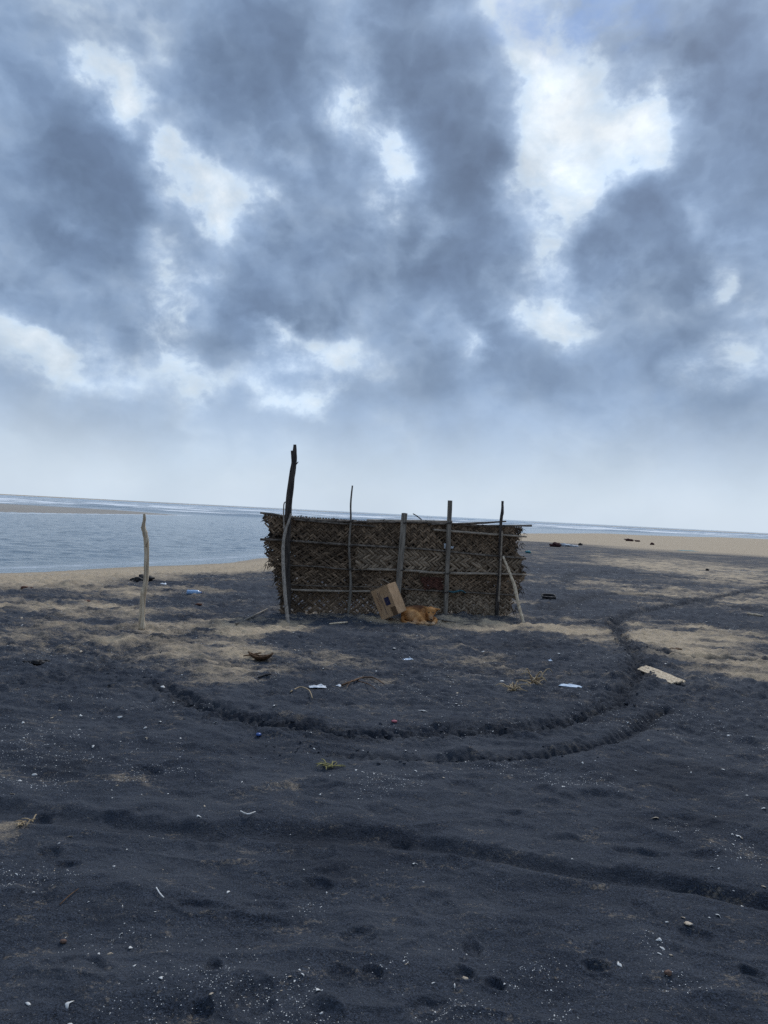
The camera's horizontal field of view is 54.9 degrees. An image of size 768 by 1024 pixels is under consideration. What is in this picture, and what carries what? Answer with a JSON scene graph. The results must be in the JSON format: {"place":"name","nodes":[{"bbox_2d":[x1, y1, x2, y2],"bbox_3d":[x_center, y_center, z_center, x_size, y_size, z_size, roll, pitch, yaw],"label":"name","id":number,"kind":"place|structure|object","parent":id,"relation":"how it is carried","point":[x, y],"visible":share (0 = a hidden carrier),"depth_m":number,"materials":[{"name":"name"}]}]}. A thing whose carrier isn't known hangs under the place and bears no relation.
{"place":"outdoors","nodes":[
{"label":"outdoors","id":0,"kind":"place"},
{"bbox_2d":[22,659,49,665],"bbox_3d":[-3.082,1.328,6.555,0.230,0.058,0.162,3,0,-25],"label":"seaweed clump","id":1,"kind":"object","parent":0,"point":[35,662],"visible":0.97,"depth_m":6.52,"materials":[{"name":"black plant"}]},
{"bbox_2d":[0,494,767,1023],"bbox_3d":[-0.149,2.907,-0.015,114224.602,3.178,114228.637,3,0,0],"label":"beach","id":2,"kind":"structure","parent":0,"point":[428,870],"depth_m":3.88,"materials":[{"name":"black sand"}]},
{"bbox_2d":[14,814,36,826],"bbox_3d":[-1.612,1.395,3.338,0.070,0.021,0.130,3,0,37],"label":"straw tuft","id":3,"kind":"object","parent":2,"relation":"on","point":[22,822],"visible":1,"depth_m":3.33,"materials":[{"name":"beige plant"}]},
{"bbox_2d":[130,574,154,581],"bbox_3d":[-4.483,1.248,13.768,0.433,0.177,0.314,3,0,-29],"label":"seaweed clump","id":4,"kind":"object","parent":2,"relation":"on","point":[140,578],"visible":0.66,"depth_m":13.69,"materials":[{"name":"black plant"}]},
{"bbox_2d":[138,514,148,629],"bbox_3d":[-2.704,0.673,8.342,0.122,1.311,0.078,3,0,21],"label":"driftwood stake","id":5,"kind":"object","parent":2,"relation":"on","point":[141,622],"visible":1,"depth_m":8.32,"materials":[{"name":"brown wood"}]},
{"bbox_2d":[187,590,201,594],"bbox_3d":[-3.096,1.313,12.075,0.240,0.081,0.080,3,0,-8],"label":"plastic bottle","id":6,"kind":"object","parent":2,"relation":"on","point":[193,591],"visible":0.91,"depth_m":12.04,"materials":[{"name":"blue plastic"}]},
{"bbox_2d":[235,608,267,623],"bbox_3d":[-1.752,1.391,9.907,0.036,0.034,1.398,3,0,7],"label":"dead branch","id":7,"kind":"object","parent":2,"relation":"on","point":[253,615],"visible":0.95,"depth_m":9.90,"materials":[{"name":"grey wood"}]},
{"bbox_2d":[248,651,273,660],"bbox_3d":[-1.199,1.400,7.181,0.250,0.088,0.119,3,0,0],"label":"coconut husk","id":8,"kind":"object","parent":2,"relation":"on","point":[259,657],"visible":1,"depth_m":7.15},
{"bbox_2d":[281,502,291,622],"bbox_3d":[-1.317,0.684,10.005,0.136,1.658,0.757,3,0,-12],"label":"forked stick","id":9,"kind":"object","parent":2,"relation":"on","point":[285,528],"visible":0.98,"depth_m":10.04,"materials":[{"name":"brown wood"}]},
{"bbox_2d":[308,684,326,687],"bbox_3d":[-0.555,1.450,6.181,0.150,0.022,0.073,3,0,-12],"label":"plastic wrapper","id":10,"kind":"object","parent":2,"relation":"on","point":[318,686],"visible":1,"depth_m":6.17,"materials":[{"name":"white plastic"}]},
{"bbox_2d":[316,759,345,769],"bbox_3d":[-0.311,1.475,4.315,0.178,0.027,0.156,3,0,0],"label":"straw tuft","id":11,"kind":"object","parent":2,"relation":"on","point":[329,765],"visible":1,"depth_m":4.31,"materials":[{"name":"beige plant"}]},
{"bbox_2d":[329,621,347,624],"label":"dead branch","id":12,"kind":"object","parent":2,"relation":"on","point":[337,623],"visible":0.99,"depth_m":9.63,"materials":[{"name":"grey wood"}]},
{"bbox_2d":[16,599,707,764],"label":"sand clods","id":13,"kind":"object","parent":2,"relation":"on","point":[293,721],"visible":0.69,"depth_m":5.28,"materials":[{"name":"black sand"}]},
{"bbox_2d":[341,676,384,689],"bbox_3d":[-0.150,1.464,6.306,0.329,0.062,0.691,3,0,21],"label":"dry vine","id":14,"kind":"object","parent":2,"relation":"on","point":[348,682],"visible":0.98,"depth_m":6.33,"materials":[{"name":"plant"}]},
{"bbox_2d":[0,568,766,1023],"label":"shell grit","id":15,"kind":"object","parent":2,"relation":"on","point":[376,780],"visible":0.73,"depth_m":4.33,"materials":[{"name":"white"}]},
{"bbox_2d":[370,581,405,618],"bbox_3d":[0.062,1.216,10.151,0.454,0.533,0.288,3,0,36],"label":"cardboard box","id":16,"kind":"object","parent":2,"relation":"on","point":[388,600],"visible":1,"depth_m":10.06,"materials":[{"name":"brown cardboard"}]},
{"bbox_2d":[260,444,531,615],"bbox_3d":[0.279,0.381,10.937,4.223,2.496,0.229,3,0,-16],"label":"fence","id":17,"kind":"object","parent":2,"relation":"on","point":[444,560],"visible":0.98,"depth_m":10.89,"materials":[{"name":"brown plant"}]},
{"bbox_2d":[401,605,439,625],"bbox_3d":[0.499,1.414,10.237,0.536,0.243,0.466,3,0,0],"label":"dog","id":18,"kind":"object","parent":2,"relation":"on","point":[418,614],"visible":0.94,"depth_m":10.12},
{"bbox_2d":[437,618,455,622],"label":"dead branch","id":19,"kind":"object","parent":2,"relation":"on","point":[444,620],"visible":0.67,"depth_m":10.39,"materials":[{"name":"grey wood"}]},
{"bbox_2d":[495,681,530,691],"bbox_3d":[1.146,1.527,6.485,0.267,0.093,0.256,3,0,37],"label":"straw tuft","id":20,"kind":"object","parent":2,"relation":"on","point":[512,688],"visible":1,"depth_m":6.47,"materials":[{"name":"beige plant"}]},
{"bbox_2d":[502,556,524,622],"bbox_3d":[1.953,1.172,11.073,0.076,0.990,0.606,3,0,-29],"label":"prop pole","id":21,"kind":"object","parent":2,"relation":"on","point":[515,592],"visible":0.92,"depth_m":11.04,"materials":[{"name":"wood"}]},
{"bbox_2d":[519,668,552,684],"bbox_3d":[1.403,1.486,6.675,0.353,0.154,0.340,3,0,-24],"label":"straw tuft","id":22,"kind":"object","parent":2,"relation":"on","point":[534,681],"visible":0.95,"depth_m":6.68,"materials":[{"name":"beige plant"}]},
{"bbox_2d":[541,593,556,598],"bbox_3d":[3.159,1.618,14.181,0.294,0.086,0.290,3,0,0],"label":"rope coil","id":23,"kind":"object","parent":2,"relation":"on","point":[544,596],"visible":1,"depth_m":14.14,"materials":[{"name":"black fabric"}]},
{"bbox_2d":[549,542,561,546],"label":"debris clump","id":24,"kind":"object","parent":2,"relation":"on","point":[554,544],"visible":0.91,"depth_m":45.10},
{"bbox_2d":[560,543,578,546],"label":"debris clump","id":25,"kind":"object","parent":2,"relation":"on","point":[567,545],"visible":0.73,"depth_m":46.17,"materials":[{"name":"white plastic"}]},
{"bbox_2d":[559,684,581,687],"bbox_3d":[1.693,1.568,6.702,0.207,0.016,0.113,3,0,20],"label":"plastic strip","id":26,"kind":"object","parent":2,"relation":"on","point":[569,685],"visible":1,"depth_m":6.69,"materials":[{"name":"white plastic"}]},
{"bbox_2d":[624,538,639,541],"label":"debris clump","id":27,"kind":"object","parent":2,"relation":"on","point":[627,539],"visible":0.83,"depth_m":74.79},
{"bbox_2d":[637,666,685,683],"bbox_3d":[2.764,1.635,7.423,0.161,0.070,0.781,3,0,-6],"label":"ribbed board","id":28,"kind":"object","parent":2,"relation":"on","point":[670,679],"visible":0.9,"depth_m":7.34,"materials":[{"name":"beige wood"}]},
{"bbox_2d":[664,969,671,975],"bbox_3d":[0.944,1.530,2.457,0.026,0.018,0.018,3,0,0],"label":"pebble","id":29,"kind":"object","parent":2,"relation":"on","point":[668,972],"visible":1,"depth_m":2.45,"materials":[{"name":"brown stone"}]},
{"bbox_2d":[0,494,767,572],"bbox_3d":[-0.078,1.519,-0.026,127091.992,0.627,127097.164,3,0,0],"label":"sea","id":30,"kind":"structure","parent":0,"point":[197,534],"depth_m":46.36,"materials":[{"name":"liquid"}]},
{"bbox_2d":[0,0,767,532],"label":"sky","id":31,"kind":"structure","parent":0,"point":[476,255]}
]}

